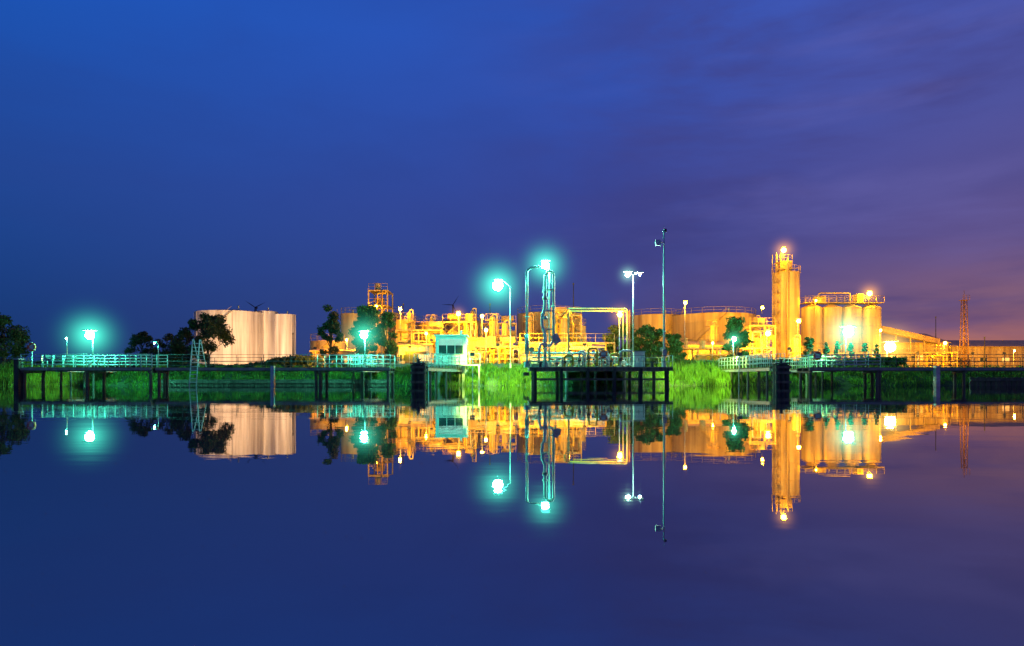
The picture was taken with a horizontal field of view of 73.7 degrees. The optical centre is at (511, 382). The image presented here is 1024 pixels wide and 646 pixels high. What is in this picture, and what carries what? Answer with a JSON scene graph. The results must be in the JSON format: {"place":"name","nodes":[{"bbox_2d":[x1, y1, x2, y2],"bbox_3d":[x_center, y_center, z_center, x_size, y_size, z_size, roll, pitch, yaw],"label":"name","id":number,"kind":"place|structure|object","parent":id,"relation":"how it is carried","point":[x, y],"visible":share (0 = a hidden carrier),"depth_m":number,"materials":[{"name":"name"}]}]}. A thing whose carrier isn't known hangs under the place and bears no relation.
{"place":"outdoors","nodes":[
{"label":"outdoors","id":0,"kind":"place"},
{"bbox_2d":[397,343,435,362],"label":"plant building","id":1,"kind":"structure","parent":0,"point":[403,350],"depth_m":91.90,"materials":[{"name":"beige paint"}]},
{"bbox_2d":[0,357,1023,385],"bbox_3d":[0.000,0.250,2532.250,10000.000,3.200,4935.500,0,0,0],"label":"ground","id":2,"kind":"structure","parent":0,"point":[841,380],"depth_m":67.40,"materials":[{"name":"plant"}]},
{"bbox_2d":[0,312,31,364],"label":"broadleaf tree","id":3,"kind":"object","parent":2,"relation":"on","point":[17,335],"visible":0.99,"depth_m":84.33,"materials":[{"name":"green plant"}]},
{"bbox_2d":[55,356,129,385],"bbox_3d":[-40.807,-0.312,66.900,1.167,4.324,10.258,0,0,0],"label":"gangway","id":4,"kind":"object","parent":2,"relation":"on","point":[84,378],"visible":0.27,"depth_m":64.83,"materials":[{"name":"metal"}]},
{"bbox_2d":[123,331,156,363],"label":"broadleaf tree","id":5,"kind":"object","parent":2,"relation":"on","point":[140,338],"visible":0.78,"depth_m":121.24,"materials":[{"name":"green plant"}]},
{"bbox_2d":[148,333,185,363],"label":"broadleaf tree","id":6,"kind":"object","parent":2,"relation":"on","point":[168,337],"visible":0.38,"depth_m":116.92,"materials":[{"name":"green plant"}]},
{"bbox_2d":[166,327,206,362],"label":"broadleaf tree","id":7,"kind":"object","parent":2,"relation":"on","point":[179,342],"visible":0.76,"depth_m":111.48,"materials":[{"name":"green plant"}]},
{"bbox_2d":[0,355,378,366],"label":"hedge","id":8,"kind":"object","parent":2,"relation":"on","point":[268,363],"visible":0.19,"depth_m":97.48,"materials":[{"name":"green plant"}]},
{"bbox_2d":[185,312,235,363],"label":"broadleaf tree","id":9,"kind":"object","parent":2,"relation":"on","point":[210,326],"visible":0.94,"depth_m":107.24,"materials":[{"name":"green plant"}]},
{"bbox_2d":[190,305,263,364],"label":"storage tank","id":10,"kind":"object","parent":2,"relation":"on","point":[247,332],"visible":0.41,"depth_m":141.55,"materials":[{"name":"metal"}]},
{"bbox_2d":[254,308,277,360],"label":"storage tank","id":11,"kind":"object","parent":2,"relation":"on","point":[269,332],"visible":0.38,"depth_m":146.48,"materials":[{"name":"metal"}]},
{"bbox_2d":[161,379,390,385],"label":"timber revetment","id":12,"kind":"object","parent":2,"relation":"on","point":[293,382],"visible":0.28,"depth_m":65.60,"materials":[{"name":"brown wood"}]},
{"bbox_2d":[275,311,295,356],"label":"storage tank","id":13,"kind":"object","parent":2,"relation":"on","point":[285,329],"visible":0.62,"depth_m":142.28,"materials":[{"name":"metal"}]},
{"bbox_2d":[0,347,616,363],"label":"distant treeline","id":14,"kind":"object","parent":2,"relation":"on","point":[11,359],"depth_m":289.48,"materials":[{"name":"green plant"}]},
{"bbox_2d":[309,333,344,355],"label":"storage tank","id":15,"kind":"object","parent":2,"relation":"on","point":[320,344],"visible":0.3,"depth_m":104.46,"materials":[{"name":"metal"}]},
{"bbox_2d":[317,304,343,364],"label":"poplar tree","id":16,"kind":"object","parent":2,"relation":"on","point":[332,325],"visible":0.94,"depth_m":87.53,"materials":[{"name":"green plant"}]},
{"bbox_2d":[310,349,360,366],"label":"plant building","id":17,"kind":"structure","parent":2,"relation":"on","point":[342,351],"depth_m":98.00,"materials":[{"name":"brick"}]},
{"bbox_2d":[338,307,361,348],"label":"storage tank","id":18,"kind":"object","parent":2,"relation":"on","point":[346,319],"visible":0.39,"depth_m":128.10,"materials":[{"name":"metal"}]},
{"bbox_2d":[348,304,385,366],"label":"birch tree","id":19,"kind":"object","parent":2,"relation":"on","point":[367,319],"visible":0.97,"depth_m":83.60,"materials":[{"name":"green plant"}]},
{"bbox_2d":[367,283,392,362],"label":"process structure","id":20,"kind":"object","parent":2,"relation":"on","point":[380,302],"visible":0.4,"depth_m":117.93,"materials":[{"name":"yellow paint"}]},
{"bbox_2d":[365,306,402,362],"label":"storage tank","id":21,"kind":"object","parent":2,"relation":"on","point":[394,318],"visible":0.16,"depth_m":132.94,"materials":[{"name":"metal"}]},
{"bbox_2d":[374,310,398,366],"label":"birch tree","id":22,"kind":"object","parent":2,"relation":"on","point":[386,319],"visible":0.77,"depth_m":85.78,"materials":[{"name":"green plant"}]},
{"bbox_2d":[396,313,419,343],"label":"storage tank","id":23,"kind":"object","parent":2,"relation":"on","point":[402,327],"visible":0.29,"depth_m":112.25,"materials":[{"name":"metal"}]},
{"bbox_2d":[403,309,415,338],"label":"process column","id":24,"kind":"structure","parent":2,"relation":"on","point":[409,318],"depth_m":105.83,"materials":[{"name":"metal"}]},
{"bbox_2d":[395,321,444,362],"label":"process structure","id":25,"kind":"object","parent":2,"relation":"on","point":[411,337],"visible":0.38,"depth_m":98.12,"materials":[{"name":"yellow paint"}]},
{"bbox_2d":[426,314,436,354],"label":"process column","id":26,"kind":"structure","parent":2,"relation":"on","point":[432,318],"depth_m":103.94,"materials":[{"name":"metal"}]},
{"bbox_2d":[416,316,446,339],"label":"storage tank","id":27,"kind":"object","parent":2,"relation":"on","point":[422,327],"visible":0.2,"depth_m":116.40,"materials":[{"name":"metal"}]},
{"bbox_2d":[428,331,480,385],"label":"control kiosk","id":28,"kind":"object","parent":2,"relation":"on","point":[451,345],"visible":0.86,"depth_m":66.44,"materials":[{"name":"paint"}]},
{"bbox_2d":[442,314,477,336],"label":"process structure","id":29,"kind":"object","parent":2,"relation":"on","point":[469,320],"visible":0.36,"depth_m":102.45,"materials":[{"name":"yellow paint"}]},
{"bbox_2d":[443,313,483,336],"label":"storage tank","id":30,"kind":"object","parent":2,"relation":"on","point":[449,327],"visible":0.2,"depth_m":120.61,"materials":[{"name":"metal"}]},
{"bbox_2d":[470,308,477,336],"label":"process column","id":31,"kind":"structure","parent":2,"relation":"on","point":[473,312],"depth_m":107.69,"materials":[{"name":"metal"}]},
{"bbox_2d":[468,337,492,362],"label":"plant building","id":32,"kind":"structure","parent":2,"relation":"on","point":[473,342],"depth_m":96.00,"materials":[{"name":"beige paint"}]},
{"bbox_2d":[356,363,613,368],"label":"bund wall","id":33,"kind":"structure","parent":2,"relation":"on","point":[500,365],"depth_m":86.00,"materials":[{"name":"concrete"}]},
{"bbox_2d":[485,313,499,341],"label":"process column","id":34,"kind":"structure","parent":2,"relation":"on","point":[493,330],"depth_m":101.64,"materials":[{"name":"metal"}]},
{"bbox_2d":[475,336,521,362],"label":"pipe rack","id":35,"kind":"object","parent":2,"relation":"on","point":[502,349],"visible":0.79,"depth_m":89.93,"materials":[{"name":"yellow metal"}]},
{"bbox_2d":[480,316,516,362],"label":"process structure","id":36,"kind":"object","parent":2,"relation":"on","point":[503,319],"visible":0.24,"depth_m":107.93,"materials":[{"name":"yellow paint"}]},
{"bbox_2d":[488,335,511,362],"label":"storage tank","id":37,"kind":"object","parent":2,"relation":"on","point":[495,351],"visible":0.2,"depth_m":100.09,"materials":[{"name":"metal"}]},
{"bbox_2d":[493,279,510,367],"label":"street lamp","id":38,"kind":"object","parent":2,"relation":"on","point":[497,285],"visible":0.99,"depth_m":65.94,"materials":[{"name":"metal"}]},
{"bbox_2d":[498,320,511,345],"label":"process column","id":39,"kind":"structure","parent":2,"relation":"on","point":[505,328],"depth_m":100.65,"materials":[{"name":"metal"}]},
{"bbox_2d":[0,357,1023,367],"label":"post and rail fence","id":40,"kind":"object","parent":2,"relation":"on","point":[331,361],"visible":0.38,"depth_m":73.98,"materials":[{"name":"metal"}]},
{"bbox_2d":[523,312,535,340],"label":"process column","id":41,"kind":"structure","parent":2,"relation":"on","point":[530,321],"depth_m":103.75,"materials":[{"name":"metal"}]},
{"bbox_2d":[517,341,564,362],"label":"plant building","id":42,"kind":"structure","parent":2,"relation":"on","point":[552,348],"depth_m":98.00,"materials":[{"name":"beige paint"}]},
{"bbox_2d":[517,305,580,362],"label":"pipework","id":43,"kind":"object","parent":2,"relation":"on","point":[521,325],"visible":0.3,"depth_m":118.99,"materials":[{"name":"metal"}]},
{"bbox_2d":[557,311,571,351],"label":"process column","id":44,"kind":"structure","parent":2,"relation":"on","point":[564,327],"depth_m":98.52,"materials":[{"name":"metal"}]},
{"bbox_2d":[550,307,581,362],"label":"process structure","id":45,"kind":"object","parent":2,"relation":"on","point":[557,309],"visible":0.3,"depth_m":100.90,"materials":[{"name":"yellow paint"}]},
{"bbox_2d":[519,333,614,362],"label":"pipe rack","id":46,"kind":"object","parent":2,"relation":"on","point":[579,348],"visible":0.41,"depth_m":87.93,"materials":[{"name":"yellow metal"}]},
{"bbox_2d":[569,318,590,362],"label":"storage tank","id":47,"kind":"object","parent":2,"relation":"on","point":[583,331],"visible":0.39,"depth_m":104.22,"materials":[{"name":"metal"}]},
{"bbox_2d":[560,358,627,385],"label":"approach trestle","id":48,"kind":"object","parent":2,"relation":"on","point":[594,373],"visible":0.36,"depth_m":66.36,"materials":[{"name":"metal"}]},
{"bbox_2d":[561,307,629,366],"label":"pipe bridge","id":49,"kind":"structure","parent":2,"relation":"on","point":[568,310],"depth_m":73.93,"materials":[{"name":"beige paint"}]},
{"bbox_2d":[617,311,622,353],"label":"lamp post","id":50,"kind":"object","parent":2,"relation":"on","point":[619,314],"visible":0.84,"depth_m":73.28,"materials":[{"name":"metal"}]},
{"bbox_2d":[599,323,640,360],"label":"willow tree","id":51,"kind":"object","parent":2,"relation":"on","point":[614,330],"visible":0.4,"depth_m":91.07,"materials":[{"name":"green plant"}]},
{"bbox_2d":[630,324,668,356],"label":"willow tree","id":52,"kind":"object","parent":2,"relation":"on","point":[647,333],"visible":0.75,"depth_m":89.01,"materials":[{"name":"green plant"}]},
{"bbox_2d":[630,308,681,357],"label":"storage tank","id":53,"kind":"object","parent":2,"relation":"on","point":[655,320],"visible":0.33,"depth_m":136.37,"materials":[{"name":"metal"}]},
{"bbox_2d":[665,333,687,358],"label":"willow tree","id":54,"kind":"object","parent":2,"relation":"on","point":[675,349],"visible":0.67,"depth_m":88.91,"materials":[{"name":"green plant"}]},
{"bbox_2d":[681,341,727,359],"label":"plant building","id":55,"kind":"structure","parent":2,"relation":"on","point":[708,344],"depth_m":108.00,"materials":[{"name":"paint"}]},
{"bbox_2d":[707,320,718,341],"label":"process column","id":56,"kind":"structure","parent":2,"relation":"on","point":[712,326],"depth_m":111.64,"materials":[{"name":"metal"}]},
{"bbox_2d":[672,306,755,359],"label":"storage tank","id":57,"kind":"object","parent":2,"relation":"on","point":[697,328],"visible":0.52,"depth_m":129.31,"materials":[{"name":"metal"}]},
{"bbox_2d":[679,338,773,360],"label":"pipe rack","id":58,"kind":"object","parent":2,"relation":"on","point":[761,345],"visible":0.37,"depth_m":97.94,"materials":[{"name":"yellow metal"}]},
{"bbox_2d":[722,316,751,359],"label":"birch tree","id":59,"kind":"object","parent":2,"relation":"on","point":[734,326],"visible":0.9,"depth_m":83.49,"materials":[{"name":"green plant"}]},
{"bbox_2d":[750,315,760,346],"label":"process column","id":60,"kind":"structure","parent":2,"relation":"on","point":[755,319],"depth_m":111.63,"materials":[{"name":"metal"}]},
{"bbox_2d":[740,318,775,358],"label":"process structure","id":61,"kind":"object","parent":2,"relation":"on","point":[760,325],"visible":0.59,"depth_m":105.93,"materials":[{"name":"yellow paint"}]},
{"bbox_2d":[625,356,905,367],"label":"hedge","id":62,"kind":"object","parent":2,"relation":"on","point":[655,360],"visible":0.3,"depth_m":79.76,"materials":[{"name":"green plant"}]},
{"bbox_2d":[772,253,800,359],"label":"silo tower","id":63,"kind":"structure","parent":2,"relation":"on","point":[785,295],"depth_m":115.26,"materials":[{"name":"metal"}]},
{"bbox_2d":[788,334,802,359],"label":"process column","id":64,"kind":"structure","parent":2,"relation":"on","point":[795,346],"depth_m":101.62,"materials":[{"name":"metal"}]},
{"bbox_2d":[802,337,814,360],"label":"cypress tree","id":65,"kind":"object","parent":2,"relation":"on","point":[808,343],"visible":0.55,"depth_m":87.82,"materials":[{"name":"green plant"}]},
{"bbox_2d":[800,304,822,359],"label":"grain silo","id":66,"kind":"object","parent":2,"relation":"on","point":[812,321],"visible":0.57,"depth_m":118.31,"materials":[{"name":"metal"}]},
{"bbox_2d":[822,342,830,359],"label":"cypress tree","id":67,"kind":"object","parent":2,"relation":"on","point":[826,350],"visible":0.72,"depth_m":87.85,"materials":[{"name":"green plant"}]},
{"bbox_2d":[833,341,842,359],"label":"cypress tree","id":68,"kind":"object","parent":2,"relation":"on","point":[837,346],"visible":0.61,"depth_m":87.96,"materials":[{"name":"green plant"}]},
{"bbox_2d":[800,292,884,359],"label":"grain silo","id":69,"kind":"object","parent":2,"relation":"on","point":[832,322],"visible":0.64,"depth_m":118.33,"materials":[{"name":"metal"}]},
{"bbox_2d":[803,346,886,359],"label":"pipe rack","id":70,"kind":"object","parent":2,"relation":"on","point":[855,353],"visible":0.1,"depth_m":109.93,"materials":[{"name":"metal"}]},
{"bbox_2d":[840,326,856,356],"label":"street lamp","id":71,"kind":"object","parent":2,"relation":"on","point":[848,331],"visible":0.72,"depth_m":85.69,"materials":[{"name":"metal"}]},
{"bbox_2d":[842,304,861,356],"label":"grain silo","id":72,"kind":"object","parent":2,"relation":"on","point":[851,314],"visible":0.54,"depth_m":118.22,"materials":[{"name":"metal"}]},
{"bbox_2d":[860,342,869,356],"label":"cypress tree","id":73,"kind":"object","parent":2,"relation":"on","point":[864,350],"visible":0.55,"depth_m":87.95,"materials":[{"name":"green plant"}]},
{"bbox_2d":[862,304,881,356],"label":"grain silo","id":74,"kind":"object","parent":2,"relation":"on","point":[871,320],"visible":0.53,"depth_m":118.21,"materials":[{"name":"metal"}]},
{"bbox_2d":[881,341,898,351],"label":"street lamp","id":75,"kind":"object","parent":2,"relation":"on","point":[890,346],"visible":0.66,"depth_m":95.55,"materials":[{"name":"glass"}]},
{"bbox_2d":[881,326,939,364],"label":"conveyor gallery","id":76,"kind":"object","parent":2,"relation":"on","point":[908,335],"visible":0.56,"depth_m":126.37,"materials":[{"name":"yellow metal"}]},
{"bbox_2d":[884,348,957,366],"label":"pipe rack","id":77,"kind":"object","parent":2,"relation":"on","point":[930,363],"visible":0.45,"depth_m":119.93,"materials":[{"name":"metal"}]},
{"bbox_2d":[959,295,968,366],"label":"lattice mast","id":78,"kind":"object","parent":2,"relation":"on","point":[964,326],"visible":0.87,"depth_m":121.64,"materials":[{"name":"metal"}]},
{"bbox_2d":[969,377,1023,385],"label":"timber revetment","id":79,"kind":"object","parent":2,"relation":"on","point":[992,381],"visible":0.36,"depth_m":65.60,"materials":[{"name":"brown wood"}]},
{"bbox_2d":[0,386,1023,645],"bbox_3d":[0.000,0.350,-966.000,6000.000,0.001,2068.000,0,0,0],"label":"water","id":80,"kind":"structure","parent":0,"point":[510,514],"depth_m":1.78,"materials":[{"name":"blue liquid"}]},
{"bbox_2d":[14,354,167,385],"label":"timber jetty","id":81,"kind":"object","parent":80,"relation":"in","point":[20,371],"visible":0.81,"depth_m":59.04,"materials":[{"name":"wood"}]},
{"bbox_2d":[27,342,35,366],"bbox_3d":[-41.652,-2.384,59.207,0.779,2.208,0.215,0,0,0],"label":"lifebuoy","id":82,"kind":"object","parent":81,"relation":"on","point":[31,347],"visible":1,"depth_m":59.18,"materials":[{"name":"white paint"}]},
{"bbox_2d":[82,329,97,366],"bbox_3d":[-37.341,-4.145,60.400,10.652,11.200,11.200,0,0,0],"label":"street lamp","id":83,"kind":"object","parent":81,"relation":"on","point":[89,334],"visible":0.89,"depth_m":60.31,"materials":[{"name":"metal"}]},
{"bbox_2d":[155,354,317,385],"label":"timber jetty","id":84,"kind":"object","parent":80,"relation":"in","point":[166,370],"visible":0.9,"depth_m":59.60,"materials":[{"name":"wood"}]},
{"bbox_2d":[189,340,205,385],"bbox_3d":[-27.341,-1.676,59.396,1.105,4.066,1.077,0,0,0],"label":"ladder","id":85,"kind":"object","parent":84,"relation":"on","point":[198,351],"visible":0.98,"depth_m":59.31,"materials":[{"name":"metal"}]},
{"bbox_2d":[317,354,394,385],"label":"timber jetty","id":86,"kind":"object","parent":80,"relation":"in","point":[325,370],"visible":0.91,"depth_m":59.34,"materials":[{"name":"wood"}]},
{"bbox_2d":[359,330,368,366],"bbox_3d":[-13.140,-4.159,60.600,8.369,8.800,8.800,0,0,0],"label":"street lamp","id":87,"kind":"object","parent":86,"relation":"on","point":[363,335],"visible":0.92,"depth_m":60.51,"materials":[{"name":"metal"}]},
{"bbox_2d":[350,356,382,385],"bbox_3d":[-14.072,-0.312,66.900,1.167,4.324,10.258,0,0,0],"label":"gangway","id":88,"kind":"object","parent":80,"relation":"in","point":[369,373],"visible":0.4,"depth_m":63.81,"materials":[{"name":"metal"}]},
{"bbox_2d":[410,359,426,385],"bbox_3d":[-7.549,-0.010,55.235,1.240,3.720,1.010,0,0,0],"label":"mooring dolphin","id":89,"kind":"object","parent":80,"relation":"in","point":[418,372],"visible":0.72,"depth_m":54.82,"materials":[{"name":"metal"}]},
{"bbox_2d":[413,353,468,385],"bbox_3d":[-6.187,-0.312,63.400,1.266,4.324,15.468,0,0,9],"label":"gangway","id":90,"kind":"object","parent":80,"relation":"in","point":[440,369],"visible":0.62,"depth_m":61.72,"materials":[{"name":"metal"}]},
{"bbox_2d":[523,355,672,385],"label":"loading platform","id":91,"kind":"structure","parent":80,"relation":"in","point":[535,368],"depth_m":58.38,"materials":[{"name":"metal"}]},
{"bbox_2d":[524,266,539,367],"bbox_3d":[1.789,-5.859,61.000,1.505,9.117,0.600,0,0,0],"label":"loading arm","id":92,"kind":"object","parent":91,"relation":"on","point":[526,363],"visible":0.95,"depth_m":60.91},
{"bbox_2d":[541,259,549,366],"bbox_3d":[2.984,-8.425,61.600,9.511,14.251,10.000,0,0,0],"label":"mast lamp","id":93,"kind":"object","parent":91,"relation":"on","point":[545,265],"visible":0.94,"depth_m":61.56,"materials":[{"name":"metal"}]},
{"bbox_2d":[536,270,561,366],"bbox_3d":[3.297,-5.686,61.112,2.310,8.772,1.085,0,0,0],"label":"loading arm","id":94,"kind":"object","parent":91,"relation":"on","point":[555,338],"visible":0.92,"depth_m":60.98},
{"bbox_2d":[532,347,633,366],"bbox_3d":[6.276,-2.185,62.112,8.892,1.770,4.375,0,0,0],"label":"pipe manifold","id":95,"kind":"object","parent":91,"relation":"on","point":[608,361],"visible":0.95,"depth_m":61.15,"materials":[{"name":"white paint"}]},
{"bbox_2d":[624,271,633,366],"bbox_3d":[10.851,-6.863,64.000,4.565,11.226,4.800,0,0,0],"label":"street lamp","id":96,"kind":"object","parent":91,"relation":"on","point":[627,274],"visible":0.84,"depth_m":63.96,"materials":[{"name":"metal"}]},
{"bbox_2d":[632,351,645,366],"bbox_3d":[11.609,-2.065,62.475,1.100,1.530,0.750,0,0,0],"label":"switch cabinet","id":97,"kind":"object","parent":91,"relation":"on","point":[637,361],"visible":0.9,"depth_m":62.16,"materials":[{"name":"metal"}]},
{"bbox_2d":[655,229,666,366],"bbox_3d":[13.091,-7.526,59.950,0.970,12.453,0.500,0,0,0],"label":"camera mast","id":98,"kind":"object","parent":91,"relation":"on","point":[658,243],"visible":0.88,"depth_m":59.92,"materials":[{"name":"metal"}]},
{"bbox_2d":[719,353,784,385],"bbox_3d":[21.900,-0.312,63.400,1.267,4.324,15.266,0,0,2],"label":"gangway","id":99,"kind":"object","parent":80,"relation":"in","point":[757,369],"visible":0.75,"depth_m":61.80,"materials":[{"name":"metal"}]},
{"bbox_2d":[771,359,790,385],"bbox_3d":[21.759,-0.010,55.235,1.240,3.720,1.010,0,0,0],"label":"mooring dolphin","id":100,"kind":"object","parent":80,"relation":"in","point":[781,372],"visible":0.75,"depth_m":54.83,"materials":[{"name":"metal"}]},
{"bbox_2d":[782,356,836,385],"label":"gangway","id":101,"kind":"object","parent":80,"relation":"in","point":[792,370],"visible":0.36,"depth_m":65.79,"materials":[{"name":"metal"}]},
{"bbox_2d":[796,354,880,385],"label":"timber jetty","id":102,"kind":"object","parent":80,"relation":"in","point":[865,370],"visible":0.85,"depth_m":59.30,"materials":[{"name":"wood"}]},
{"bbox_2d":[870,354,1023,385],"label":"timber jetty","id":103,"kind":"object","parent":80,"relation":"in","point":[936,370],"visible":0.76,"depth_m":59.63,"materials":[{"name":"wood"}]},
{"bbox_2d":[0,0,1023,362],"label":"sky","id":104,"kind":"structure","parent":0,"point":[162,162],"materials":[{"name":"blue"}]},
{"bbox_2d":[599,349,607,366],"bbox_3d":[7.960,-2.093,59.507,0.779,1.586,0.215,0,0,0],"label":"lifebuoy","id":105,"kind":"object","parent":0,"point":[603,352],"visible":0.91,"depth_m":59.45,"materials":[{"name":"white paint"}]},
{"bbox_2d":[881,334,950,366],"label":"warehouse","id":106,"kind":"structure","parent":0,"point":[903,342],"depth_m":134.00,"materials":[{"name":"beige paint"}]},
{"bbox_2d":[946,340,1023,366],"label":"warehouse","id":107,"kind":"structure","parent":0,"point":[994,346],"depth_m":136.00,"materials":[{"name":"beige paint"}]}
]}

